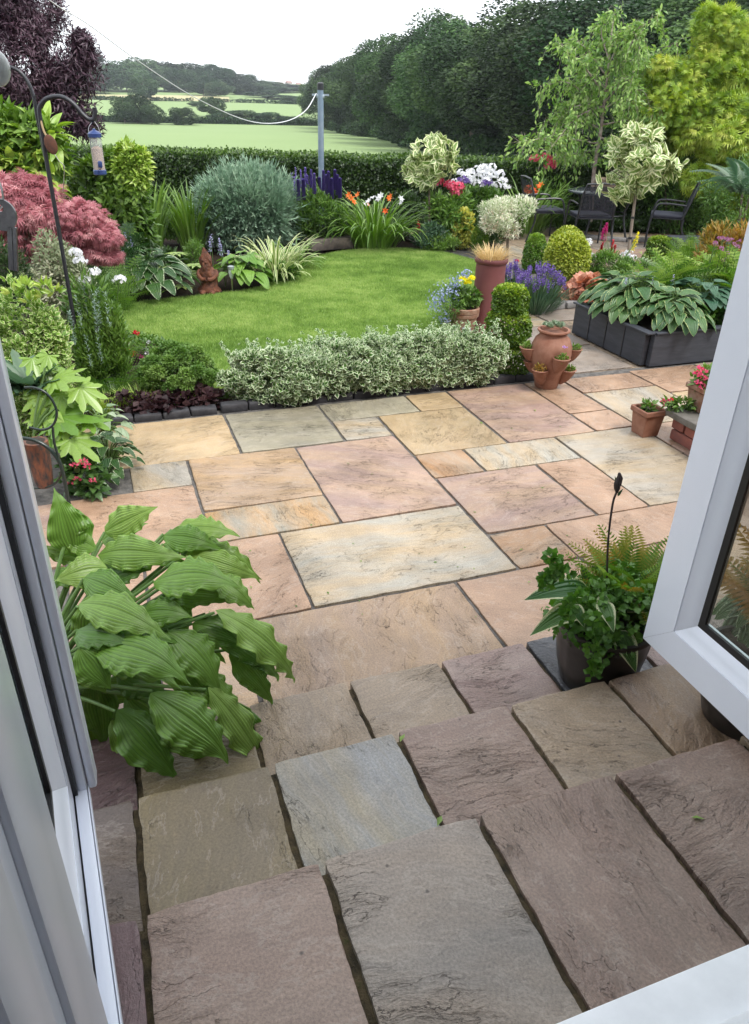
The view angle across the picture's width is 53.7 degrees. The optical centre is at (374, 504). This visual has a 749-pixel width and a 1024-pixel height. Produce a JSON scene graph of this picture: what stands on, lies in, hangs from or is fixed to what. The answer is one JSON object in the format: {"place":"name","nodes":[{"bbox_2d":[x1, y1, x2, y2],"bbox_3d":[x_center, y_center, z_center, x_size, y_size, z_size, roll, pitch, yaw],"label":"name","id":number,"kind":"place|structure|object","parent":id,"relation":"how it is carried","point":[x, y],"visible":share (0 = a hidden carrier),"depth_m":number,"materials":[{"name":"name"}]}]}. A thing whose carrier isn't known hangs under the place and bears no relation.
{"place":"outdoors","nodes":[
{"label":"outdoors","id":0,"kind":"place"},
{"bbox_2d":[0,183,18,271],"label":"door handle","id":1,"kind":"object","parent":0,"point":[8,218],"depth_m":0.69,"materials":[{"name":"silver metal"}]},
{"bbox_2d":[121,247,475,398],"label":"lawn","id":2,"kind":"structure","parent":0,"point":[218,336],"depth_m":6.99,"materials":[{"name":"green plant"}]},
{"bbox_2d":[224,233,328,281],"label":"striped grass","id":3,"kind":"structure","parent":2,"relation":"on","point":[276,255],"depth_m":8.18,"materials":[{"name":"green plant"}]},
{"bbox_2d":[2,0,619,83],"label":"sky","id":4,"kind":"structure","parent":0,"point":[283,41],"materials":[{"name":"white"}]},
{"bbox_2d":[0,84,639,422],"bbox_3d":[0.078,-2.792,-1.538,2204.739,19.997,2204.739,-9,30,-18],"label":"ground","id":5,"kind":"structure","parent":0,"point":[280,137],"depth_m":91.73,"materials":[{"name":"green plant"}]},
{"bbox_2d":[0,233,36,336],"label":"dark conifer","id":6,"kind":"object","parent":5,"relation":"on","point":[22,267],"visible":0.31,"depth_m":4.50,"materials":[{"name":"green plant"}]},
{"bbox_2d":[5,349,60,395],"bbox_3d":[-1.791,-0.677,3.786,0.387,0.174,0.413,-9,30,-18],"label":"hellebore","id":7,"kind":"object","parent":5,"relation":"on","point":[18,377],"visible":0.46,"depth_m":3.73,"materials":[{"name":"green plant"}]},
{"bbox_2d":[0,94,78,269],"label":"fatsia shrub","id":8,"kind":"object","parent":5,"relation":"on","point":[20,145],"visible":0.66,"depth_m":5.84,"materials":[{"name":"green plant"}]},
{"bbox_2d":[0,0,110,273],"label":"purple tree","id":9,"kind":"object","parent":5,"relation":"on","point":[27,31],"visible":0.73,"depth_m":7.16,"materials":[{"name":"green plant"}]},
{"bbox_2d":[17,227,96,374],"bbox_3d":[-2.196,-1.402,5.200,0.538,1.032,0.427,3,29,3],"label":"variegated shrub","id":10,"kind":"object","parent":5,"relation":"on","point":[57,271],"visible":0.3,"depth_m":5.02,"materials":[{"name":"green plant"}]},
{"bbox_2d":[0,167,127,334],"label":"pink maple","id":11,"kind":"object","parent":5,"relation":"on","point":[92,234],"visible":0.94,"depth_m":5.41,"materials":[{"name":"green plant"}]},
{"bbox_2d":[37,94,96,375],"bbox_3d":[-1.796,-1.558,4.651,0.355,1.792,0.024,2,29,0],"label":"garden crook","id":12,"kind":"object","parent":5,"relation":"on","point":[44,100],"visible":0.98,"depth_m":4.43,"materials":[{"name":"black metal"}]},
{"bbox_2d":[56,247,134,382],"bbox_3d":[-1.896,-1.216,5.015,0.510,1.011,0.408,-9,30,-18],"label":"white phlox","id":13,"kind":"object","parent":5,"relation":"on","point":[84,281],"visible":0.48,"depth_m":4.87,"materials":[{"name":"green plant"}]},
{"bbox_2d":[67,285,133,393],"bbox_3d":[-1.831,-1.092,4.957,0.400,0.740,0.378,-9,30,-18],"label":"rosemary","id":14,"kind":"object","parent":5,"relation":"on","point":[112,354],"visible":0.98,"depth_m":4.88,"materials":[{"name":"green plant"}]},
{"bbox_2d":[76,251,163,310],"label":"fern","id":15,"kind":"object","parent":5,"relation":"on","point":[124,298],"visible":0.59,"depth_m":6.83,"materials":[{"name":"green plant"}]},
{"bbox_2d":[66,222,178,290],"bbox_3d":[-2.563,-2.450,7.198,1.270,0.695,1.350,-9,30,-18],"label":"fern","id":16,"kind":"object","parent":5,"relation":"on","point":[127,249],"visible":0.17,"depth_m":7.00,"materials":[{"name":"green plant"}]},
{"bbox_2d":[104,388,173,416],"bbox_3d":[-1.512,-0.640,4.748,0.444,0.200,0.319,-9,30,-18],"label":"heuchera","id":17,"kind":"object","parent":5,"relation":"on","point":[141,404],"visible":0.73,"depth_m":4.71,"materials":[{"name":"purple plant"}]},
{"bbox_2d":[90,246,200,299],"bbox_3d":[-2.309,-2.316,7.389,1.124,0.504,1.046,-9,30,-18],"label":"hosta","id":18,"kind":"object","parent":5,"relation":"on","point":[173,268],"visible":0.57,"depth_m":7.18,"materials":[{"name":"green plant"}]},
{"bbox_2d":[136,339,219,394],"bbox_3d":[-1.322,-0.895,4.968,0.567,0.413,0.459,6,29,8],"label":"dwarf conifer","id":19,"kind":"object","parent":5,"relation":"on","point":[168,358],"visible":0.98,"depth_m":4.85,"materials":[{"name":"green plant"}]},
{"bbox_2d":[39,94,317,125],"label":"field hedge","id":20,"kind":"object","parent":5,"relation":"on","point":[224,120],"visible":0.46,"depth_m":169.34,"materials":[{"name":"green plant"}]},
{"bbox_2d":[150,180,225,250],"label":"iris","id":21,"kind":"object","parent":5,"relation":"on","point":[186,224],"visible":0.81,"depth_m":9.49,"materials":[{"name":"green plant"}]},
{"bbox_2d":[214,249,276,288],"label":"hosta","id":22,"kind":"object","parent":5,"relation":"on","point":[243,272],"visible":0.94,"depth_m":7.70,"materials":[{"name":"green plant"}]},
{"bbox_2d":[185,151,311,254],"bbox_3d":[-1.667,-3.915,9.866,1.805,1.445,1.592,-9,30,-18],"label":"juniper","id":23,"kind":"object","parent":5,"relation":"on","point":[254,201],"visible":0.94,"depth_m":9.49,"materials":[{"name":"green plant"}]},
{"bbox_2d":[216,337,331,407],"bbox_3d":[-0.661,-0.868,4.920,0.764,0.471,0.372,4,29,4],"label":"variegated euonymus","id":24,"kind":"object","parent":5,"relation":"on","point":[257,371],"visible":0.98,"depth_m":4.82,"materials":[{"name":"green plant"}]},
{"bbox_2d":[272,339,353,399],"bbox_3d":[-0.415,-0.912,4.997,0.573,0.423,0.287,0,29,-3],"label":"variegated euonymus","id":25,"kind":"object","parent":5,"relation":"on","point":[335,378],"visible":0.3,"depth_m":4.92,"materials":[{"name":"green plant"}]},
{"bbox_2d":[291,167,352,245],"bbox_3d":[-0.698,-3.943,9.818,0.839,0.975,0.560,3,29,3],"label":"salvia","id":26,"kind":"object","parent":5,"relation":"on","point":[331,185],"visible":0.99,"depth_m":9.72,"materials":[{"name":"green plant"}]},
{"bbox_2d":[312,53,368,124],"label":"woodland tree","id":27,"kind":"object","parent":5,"relation":"on","point":[332,91],"visible":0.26,"depth_m":131.00,"materials":[{"name":"green plant"}]},
{"bbox_2d":[298,328,405,397],"bbox_3d":[-0.163,-0.943,5.055,0.786,0.486,0.373,1,29,-1],"label":"variegated euonymus","id":28,"kind":"object","parent":5,"relation":"on","point":[359,356],"visible":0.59,"depth_m":4.96,"materials":[{"name":"green plant"}]},
{"bbox_2d":[339,50,377,136],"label":"woodland tree","id":29,"kind":"object","parent":5,"relation":"on","point":[347,91],"visible":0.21,"depth_m":110.89,"materials":[{"name":"green plant"}]},
{"bbox_2d":[311,187,445,250],"bbox_3d":[0.048,-3.968,10.083,2.027,0.867,2.101,-9,30,-18],"label":"daylily","id":30,"kind":"object","parent":5,"relation":"on","point":[375,229],"visible":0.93,"depth_m":9.91,"materials":[{"name":"green plant"}]},
{"bbox_2d":[341,329,421,396],"bbox_3d":[0.032,-0.961,5.103,0.583,0.468,0.296,0,29,-4],"label":"variegated euonymus","id":31,"kind":"object","parent":5,"relation":"on","point":[404,361],"visible":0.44,"depth_m":5.04,"materials":[{"name":"green plant"}]},
{"bbox_2d":[350,33,416,134],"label":"woodland tree","id":32,"kind":"object","parent":5,"relation":"on","point":[363,63],"visible":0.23,"depth_m":92.06,"materials":[{"name":"green plant"}]},
{"bbox_2d":[352,26,450,140],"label":"woodland tree","id":33,"kind":"object","parent":5,"relation":"on","point":[385,108],"visible":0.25,"depth_m":79.33,"materials":[{"name":"green plant"}]},
{"bbox_2d":[59,142,745,229],"bbox_3d":[1.429,-5.351,12.495,17.031,1.133,1.222,2,29,0],"label":"clipped hedge","id":34,"kind":"object","parent":5,"relation":"on","point":[367,176],"visible":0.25,"depth_m":12.05,"materials":[{"name":"green plant"}]},
{"bbox_2d":[366,325,453,392],"bbox_3d":[0.208,-1.033,5.212,0.721,0.495,0.374,3,29,3],"label":"variegated euonymus","id":35,"kind":"object","parent":5,"relation":"on","point":[429,360],"visible":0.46,"depth_m":5.09,"materials":[{"name":"green plant"}]},
{"bbox_2d":[385,16,472,142],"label":"woodland tree","id":36,"kind":"object","parent":5,"relation":"on","point":[411,114],"visible":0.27,"depth_m":65.81,"materials":[{"name":"green plant"}]},
{"bbox_2d":[400,130,460,226],"bbox_3d":[0.741,-4.227,9.997,0.798,1.494,0.822,-9,30,-18],"label":"standard tree","id":37,"kind":"object","parent":5,"relation":"on","point":[422,171],"visible":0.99,"depth_m":9.72,"materials":[{"name":"green plant"}]},
{"bbox_2d":[411,324,468,389],"bbox_3d":[0.469,-1.036,5.257,0.480,0.489,0.267,-1,29,-6],"label":"variegated euonymus","id":38,"kind":"object","parent":5,"relation":"on","point":[453,370],"visible":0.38,"depth_m":5.20,"materials":[{"name":"green plant"}]},
{"bbox_2d":[422,178,474,250],"bbox_3d":[1.032,-3.960,10.133,0.842,1.006,0.588,-9,30,-18],"label":"leafy phlox","id":39,"kind":"object","parent":5,"relation":"on","point":[438,201],"visible":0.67,"depth_m":10.00,"materials":[{"name":"green plant"}]},
{"bbox_2d":[403,23,516,149],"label":"woodland tree","id":40,"kind":"object","parent":5,"relation":"on","point":[429,67],"visible":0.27,"depth_m":57.63,"materials":[{"name":"green plant"}]},
{"bbox_2d":[421,318,511,387],"bbox_3d":[0.603,-1.072,5.284,0.746,0.506,0.350,0,29,-2],"label":"variegated euonymus","id":41,"kind":"object","parent":5,"relation":"on","point":[487,356],"visible":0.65,"depth_m":5.19,"materials":[{"name":"green plant"}]},
{"bbox_2d":[451,163,510,242],"bbox_3d":[1.460,-4.228,10.491,0.989,1.172,0.729,-9,30,-18],"label":"white phlox","id":42,"kind":"object","parent":5,"relation":"on","point":[481,192],"visible":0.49,"depth_m":10.26,"materials":[{"name":"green plant"}]},
{"bbox_2d":[324,118,641,161],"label":"undergrowth","id":43,"kind":"object","parent":5,"relation":"on","point":[476,144],"visible":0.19,"depth_m":59.86,"materials":[{"name":"green plant"}]},
{"bbox_2d":[430,16,550,133],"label":"woodland tree","id":44,"kind":"object","parent":5,"relation":"on","point":[461,72],"visible":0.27,"depth_m":51.19,"materials":[{"name":"green plant"}]},
{"bbox_2d":[455,0,602,144],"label":"woodland tree","id":45,"kind":"object","parent":5,"relation":"on","point":[494,70],"visible":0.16,"depth_m":47.09,"materials":[{"name":"green plant"}]},
{"bbox_2d":[512,261,579,314],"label":"lavender","id":46,"kind":"object","parent":5,"relation":"on","point":[543,298],"visible":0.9,"depth_m":7.11,"materials":[{"name":"purple plant"}]},
{"bbox_2d":[542,230,591,286],"bbox_3d":[2.163,-2.753,8.311,0.562,0.633,0.546,-9,30,-18],"label":"golden ball","id":47,"kind":"object","parent":5,"relation":"on","point":[568,254],"visible":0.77,"depth_m":8.13,"materials":[{"name":"green plant"}]},
{"bbox_2d":[484,0,650,156],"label":"woodland tree","id":48,"kind":"object","parent":5,"relation":"on","point":[516,34],"visible":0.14,"depth_m":42.99,"materials":[{"name":"green plant"}]},
{"bbox_2d":[498,0,695,230],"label":"birch tree","id":49,"kind":"object","parent":5,"relation":"on","point":[628,96],"visible":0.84,"depth_m":11.03,"materials":[{"name":"green plant"}]},
{"bbox_2d":[509,0,694,159],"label":"woodland tree","id":50,"kind":"object","parent":5,"relation":"on","point":[545,73],"visible":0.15,"depth_m":39.13,"materials":[{"name":"green plant"}]},
{"bbox_2d":[587,223,643,278],"bbox_3d":[2.717,-2.790,8.314,0.689,0.661,0.549,2,29,0],"label":"border mix","id":51,"kind":"object","parent":5,"relation":"on","point":[600,257],"visible":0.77,"depth_m":8.35,"materials":[{"name":"green plant"}]},
{"bbox_2d":[553,213,689,232],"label":"ground ivy","id":52,"kind":"object","parent":5,"relation":"on","point":[640,224],"visible":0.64,"depth_m":11.93,"materials":[{"name":"green plant"}]},
{"bbox_2d":[552,0,700,137],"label":"woodland tree","id":53,"kind":"object","parent":5,"relation":"on","point":[677,2],"visible":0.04,"depth_m":37.22,"materials":[{"name":"green plant"}]},
{"bbox_2d":[635,151,715,234],"bbox_3d":[4.774,-4.936,11.759,1.333,1.350,0.947,11,30,16],"label":"dark shrub","id":54,"kind":"object","parent":5,"relation":"on","point":[692,211],"visible":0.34,"depth_m":11.69,"materials":[{"name":"green plant"}]},
{"bbox_2d":[603,0,748,118],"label":"woodland tree","id":55,"kind":"object","parent":5,"relation":"on","point":[679,32],"visible":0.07,"depth_m":35.26,"materials":[{"name":"green plant"}]},
{"bbox_2d":[689,157,748,203],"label":"mahonia","id":56,"kind":"object","parent":5,"relation":"on","point":[730,182],"visible":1,"depth_m":8.67,"materials":[{"name":"green plant"}]},
{"bbox_2d":[695,152,748,235],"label":"shrub","id":57,"kind":"object","parent":5,"relation":"on","point":[718,205],"visible":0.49,"depth_m":10.35,"materials":[{"name":"green plant"}]},
{"bbox_2d":[26,360,748,708],"bbox_3d":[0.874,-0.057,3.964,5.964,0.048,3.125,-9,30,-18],"label":"patio","id":58,"kind":"structure","parent":0,"point":[382,476],"depth_m":3.79,"materials":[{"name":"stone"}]},
{"bbox_2d":[0,270,83,440],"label":"euonymus","id":59,"kind":"object","parent":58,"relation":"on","point":[47,321],"visible":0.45,"depth_m":3.97,"materials":[{"name":"green plant"}]},
{"bbox_2d":[22,386,70,503],"bbox_3d":[-1.555,-0.250,3.482,0.225,0.664,0.067,2,29,1],"label":"plant stand","id":60,"kind":"object","parent":58,"relation":"on","point":[56,457],"visible":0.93,"depth_m":3.43,"materials":[{"name":"black metal"}]},
{"bbox_2d":[23,436,52,488],"bbox_3d":[-1.617,-0.202,3.575,0.112,0.248,0.112,-9,30,-18],"label":"patterned pot","id":61,"kind":"object","parent":60,"relation":"on","point":[39,460],"visible":0.75,"depth_m":3.54,"materials":[{"name":"ceramic"}]},
{"bbox_2d":[19,349,112,464],"bbox_3d":[-1.562,-0.408,3.751,0.537,0.659,0.352,16,32,24],"label":"fatsia","id":62,"kind":"object","parent":58,"relation":"on","point":[73,440],"visible":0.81,"depth_m":3.71,"materials":[{"name":"green plant"}]},
{"bbox_2d":[52,452,119,501],"bbox_3d":[-1.464,-0.152,3.772,0.308,0.310,0.298,12,30,18],"label":"begonia","id":63,"kind":"object","parent":58,"relation":"on","point":[91,480],"visible":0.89,"depth_m":3.71,"materials":[{"name":"green plant"}]},
{"bbox_2d":[76,431,144,484],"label":"hosta","id":64,"kind":"object","parent":58,"relation":"on","point":[105,451],"visible":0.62,"depth_m":3.91,"materials":[{"name":"green plant"}]},
{"bbox_2d":[25,404,217,427],"bbox_3d":[-1.603,-0.535,4.647,1.218,0.062,0.088,-9,30,-18],"label":"edging","id":65,"kind":"object","parent":58,"relation":"on","point":[194,411],"visible":0.45,"depth_m":4.71,"materials":[{"name":"grey stone"}]},
{"bbox_2d":[220,371,533,413],"bbox_3d":[0.099,-0.800,5.202,2.358,0.074,0.089,-9,30,-18],"label":"edging","id":66,"kind":"object","parent":58,"relation":"on","point":[236,406],"visible":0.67,"depth_m":5.09,"materials":[{"name":"grey stone"}]},
{"bbox_2d":[519,325,582,389],"bbox_3d":[1.247,-1.042,5.288,0.388,0.423,0.363,22,35,33],"label":"strawberry pot","id":67,"kind":"object","parent":58,"relation":"on","point":[548,343],"visible":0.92,"depth_m":5.21,"materials":[{"name":"ceramic"}]},
{"bbox_2d":[630,402,666,437],"bbox_3d":[1.707,-0.526,4.633,0.164,0.175,0.164,-9,30,-18],"label":"square pot","id":68,"kind":"object","parent":58,"relation":"on","point":[646,424],"visible":0.86,"depth_m":4.59,"materials":[{"name":"ceramic"}]},
{"bbox_2d":[665,406,698,449],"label":"brick pier","id":69,"kind":"structure","parent":58,"relation":"on","point":[684,423],"depth_m":4.47,"materials":[{"name":"brick"}]},
{"bbox_2d":[90,598,748,1023],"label":"steps","id":70,"kind":"structure","parent":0,"point":[436,920],"depth_m":1.63,"materials":[{"name":"grey stone"}]},
{"bbox_2d":[133,687,672,929],"bbox_3d":[0.552,0.861,1.838,2.960,0.142,0.849,-9,30,-18],"label":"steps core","id":71,"kind":"object","parent":70,"relation":"on","point":[144,902],"depth_m":1.79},
{"bbox_2d":[139,746,748,1023],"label":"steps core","id":72,"kind":"object","parent":71,"relation":"on","point":[365,1000],"depth_m":1.41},
{"bbox_2d":[556,599,650,688],"bbox_3d":[0.736,0.467,2.413,0.318,0.250,0.318,-9,30,-18],"label":"dark pot","id":73,"kind":"object","parent":70,"relation":"on","point":[572,662],"visible":0.29,"depth_m":2.31,"materials":[{"name":"ceramic"}]},
{"bbox_2d":[524,564,648,671],"bbox_3d":[0.650,0.367,2.234,0.297,0.239,0.376,27,37,37],"label":"variegated hosta","id":74,"kind":"object","parent":73,"relation":"in","point":[552,618],"visible":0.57,"depth_m":2.21,"materials":[{"name":"green plant"}]},
{"bbox_2d":[535,547,655,681],"bbox_3d":[0.684,0.269,2.260,0.532,0.473,0.323,-9,30,-18],"label":"creeping jenny","id":75,"kind":"object","parent":73,"relation":"in","point":[596,629],"visible":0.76,"depth_m":2.21,"materials":[{"name":"green plant"}]},
{"bbox_2d":[565,525,668,621],"bbox_3d":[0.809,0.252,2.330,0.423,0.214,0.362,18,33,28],"label":"fern","id":76,"kind":"object","parent":73,"relation":"on","point":[619,583],"visible":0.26,"depth_m":2.35,"materials":[{"name":"green plant"}]},
{"bbox_2d":[700,625,748,740],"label":"dark pot","id":77,"kind":"object","parent":70,"relation":"on","point":[717,719],"visible":0.28,"depth_m":2.07,"materials":[{"name":"ceramic"}]},
{"bbox_2d":[712,573,748,647],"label":"hosta","id":78,"kind":"object","parent":77,"relation":"in","point":[724,608],"visible":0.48,"depth_m":2.16,"materials":[{"name":"green plant"}]},
{"bbox_2d":[720,523,748,623],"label":"bronze fern","id":79,"kind":"object","parent":77,"relation":"on","point":[740,582],"visible":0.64,"depth_m":2.12,"materials":[{"name":"green plant"}]},
{"bbox_2d":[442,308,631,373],"bbox_3d":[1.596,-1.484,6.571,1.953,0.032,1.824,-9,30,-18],"label":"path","id":80,"kind":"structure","parent":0,"point":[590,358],"depth_m":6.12,"materials":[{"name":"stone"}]},
{"bbox_2d":[474,257,507,333],"bbox_3d":[0.995,-1.831,6.480,0.286,0.642,0.286,-9,30,-18],"label":"chimney pot","id":81,"kind":"object","parent":80,"relation":"on","point":[489,276],"visible":0.55,"depth_m":6.32,"materials":[{"name":"ceramic"}]},
{"bbox_2d":[411,227,704,275],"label":"terrace","id":82,"kind":"structure","parent":0,"point":[516,245],"depth_m":10.87,"materials":[{"name":"stone"}]},
{"bbox_2d":[477,193,539,256],"bbox_3d":[1.698,-3.643,9.668,0.786,0.837,0.716,-9,30,-18],"label":"standard tree","id":83,"kind":"object","parent":82,"relation":"on","point":[496,214],"visible":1,"depth_m":9.49,"materials":[{"name":"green plant"}]},
{"bbox_2d":[501,173,583,236],"bbox_3d":[2.331,-4.558,11.248,1.708,0.882,1.553,-16,33,-29],"label":"crocosmia","id":84,"kind":"object","parent":82,"relation":"on","point":[539,223],"visible":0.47,"depth_m":11.28,"materials":[{"name":"green plant"}]},
{"bbox_2d":[564,182,617,246],"bbox_3d":[3.082,-4.126,10.506,0.566,0.888,0.602,-1,29,-5],"label":"garden chair","id":85,"kind":"object","parent":82,"relation":"on","point":[592,205],"visible":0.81,"depth_m":10.28,"materials":[{"name":"grey"}]},
{"bbox_2d":[596,119,688,253],"bbox_3d":[3.128,-3.696,8.935,0.978,1.705,0.940,19,33,28],"label":"standard tree","id":86,"kind":"object","parent":82,"relation":"on","point":[626,152],"visible":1,"depth_m":8.65,"materials":[{"name":"green plant"}]},
{"bbox_2d":[627,0,748,226],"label":"golden maple","id":87,"kind":"object","parent":82,"relation":"on","point":[701,99],"visible":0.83,"depth_m":10.76,"materials":[{"name":"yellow plant"}]},
{"bbox_2d":[504,320,647,373],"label":"path gravel","id":88,"kind":"structure","parent":0,"point":[569,324],"depth_m":6.25,"materials":[{"name":"beige gravel"}]},
{"bbox_2d":[449,304,479,331],"bbox_3d":[0.776,-1.606,6.466,0.265,0.250,0.268,-9,30,-18],"label":"terracotta pot","id":89,"kind":"object","parent":88,"relation":"on","point":[469,315],"visible":0.51,"depth_m":6.35,"materials":[{"name":"ceramic"}]},
{"bbox_2d":[425,269,471,327],"bbox_3d":[0.648,-1.750,6.326,0.410,0.546,0.295,-9,30,-18],"label":"lobelia","id":90,"kind":"object","parent":89,"relation":"in","point":[444,290],"visible":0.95,"depth_m":6.29,"materials":[{"name":"blue plant"}]},
{"bbox_2d":[483,282,532,376],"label":"topiary","id":91,"kind":"object","parent":88,"relation":"on","point":[507,311],"visible":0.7,"depth_m":5.31,"materials":[{"name":"green plant"}]},
{"bbox_2d":[572,301,723,366],"bbox_3d":[3.102,-1.613,6.572,2.478,0.276,1.062,-9,30,-18],"label":"raised planter","id":92,"kind":"object","parent":88,"relation":"on","point":[641,342],"visible":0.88,"depth_m":5.94,"materials":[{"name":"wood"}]},
{"bbox_2d":[588,270,676,325],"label":"hosta","id":93,"kind":"object","parent":92,"relation":"on","point":[615,304],"visible":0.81,"depth_m":6.01,"materials":[{"name":"green plant"}]},
{"bbox_2d":[625,286,715,336],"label":"hosta","id":94,"kind":"object","parent":92,"relation":"on","point":[673,314],"visible":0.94,"depth_m":5.78,"materials":[{"name":"green plant"}]},
{"bbox_2d":[622,247,731,291],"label":"fern","id":95,"kind":"object","parent":92,"relation":"on","point":[683,269],"visible":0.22,"depth_m":6.38,"materials":[{"name":"green plant"}]},
{"bbox_2d":[667,277,731,327],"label":"hosta","id":96,"kind":"object","parent":92,"relation":"on","point":[718,296],"visible":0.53,"depth_m":6.03,"materials":[{"name":"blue plant"}]},
{"bbox_2d":[688,217,747,267],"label":"bronze grass","id":97,"kind":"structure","parent":0,"point":[714,230],"depth_m":8.23,"materials":[{"name":"orange plant"}]},
{"bbox_3d":[1.235,1.150,-1.630,13.000,3.340,5.530,-9,30,-18],"label":"house","id":98,"kind":"object","parent":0,"visible":0},
{"bbox_2d":[0,636,748,1023],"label":"door frame","id":99,"kind":"object","parent":98,"relation":"attached to","point":[46,972],"visible":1,"depth_m":0.61,"materials":[{"name":"white plastic"}]},
{"bbox_2d":[0,51,122,1023],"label":"door","id":100,"kind":"structure","parent":99,"relation":"attached to","point":[33,635],"depth_m":1.37,"materials":[{"name":"white plastic"}]},
{"bbox_2d":[643,221,748,738],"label":"door","id":101,"kind":"structure","parent":99,"relation":"attached to","point":[694,647],"depth_m":1.84,"materials":[{"name":"white plastic"}]},
{"bbox_3d":[-1.007,0.668,2.229,0.300,0.270,0.300,-9,30,-18],"label":"dark planter","id":102,"kind":"object","parent":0,"visible":0},
{"bbox_2d":[47,488,294,777],"bbox_3d":[-0.649,0.408,2.225,0.759,0.861,0.756,-9,30,-18],"label":"hosta","id":103,"kind":"object","parent":102,"relation":"in","point":[126,639],"visible":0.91,"depth_m":2.11,"materials":[{"name":"green plant"}]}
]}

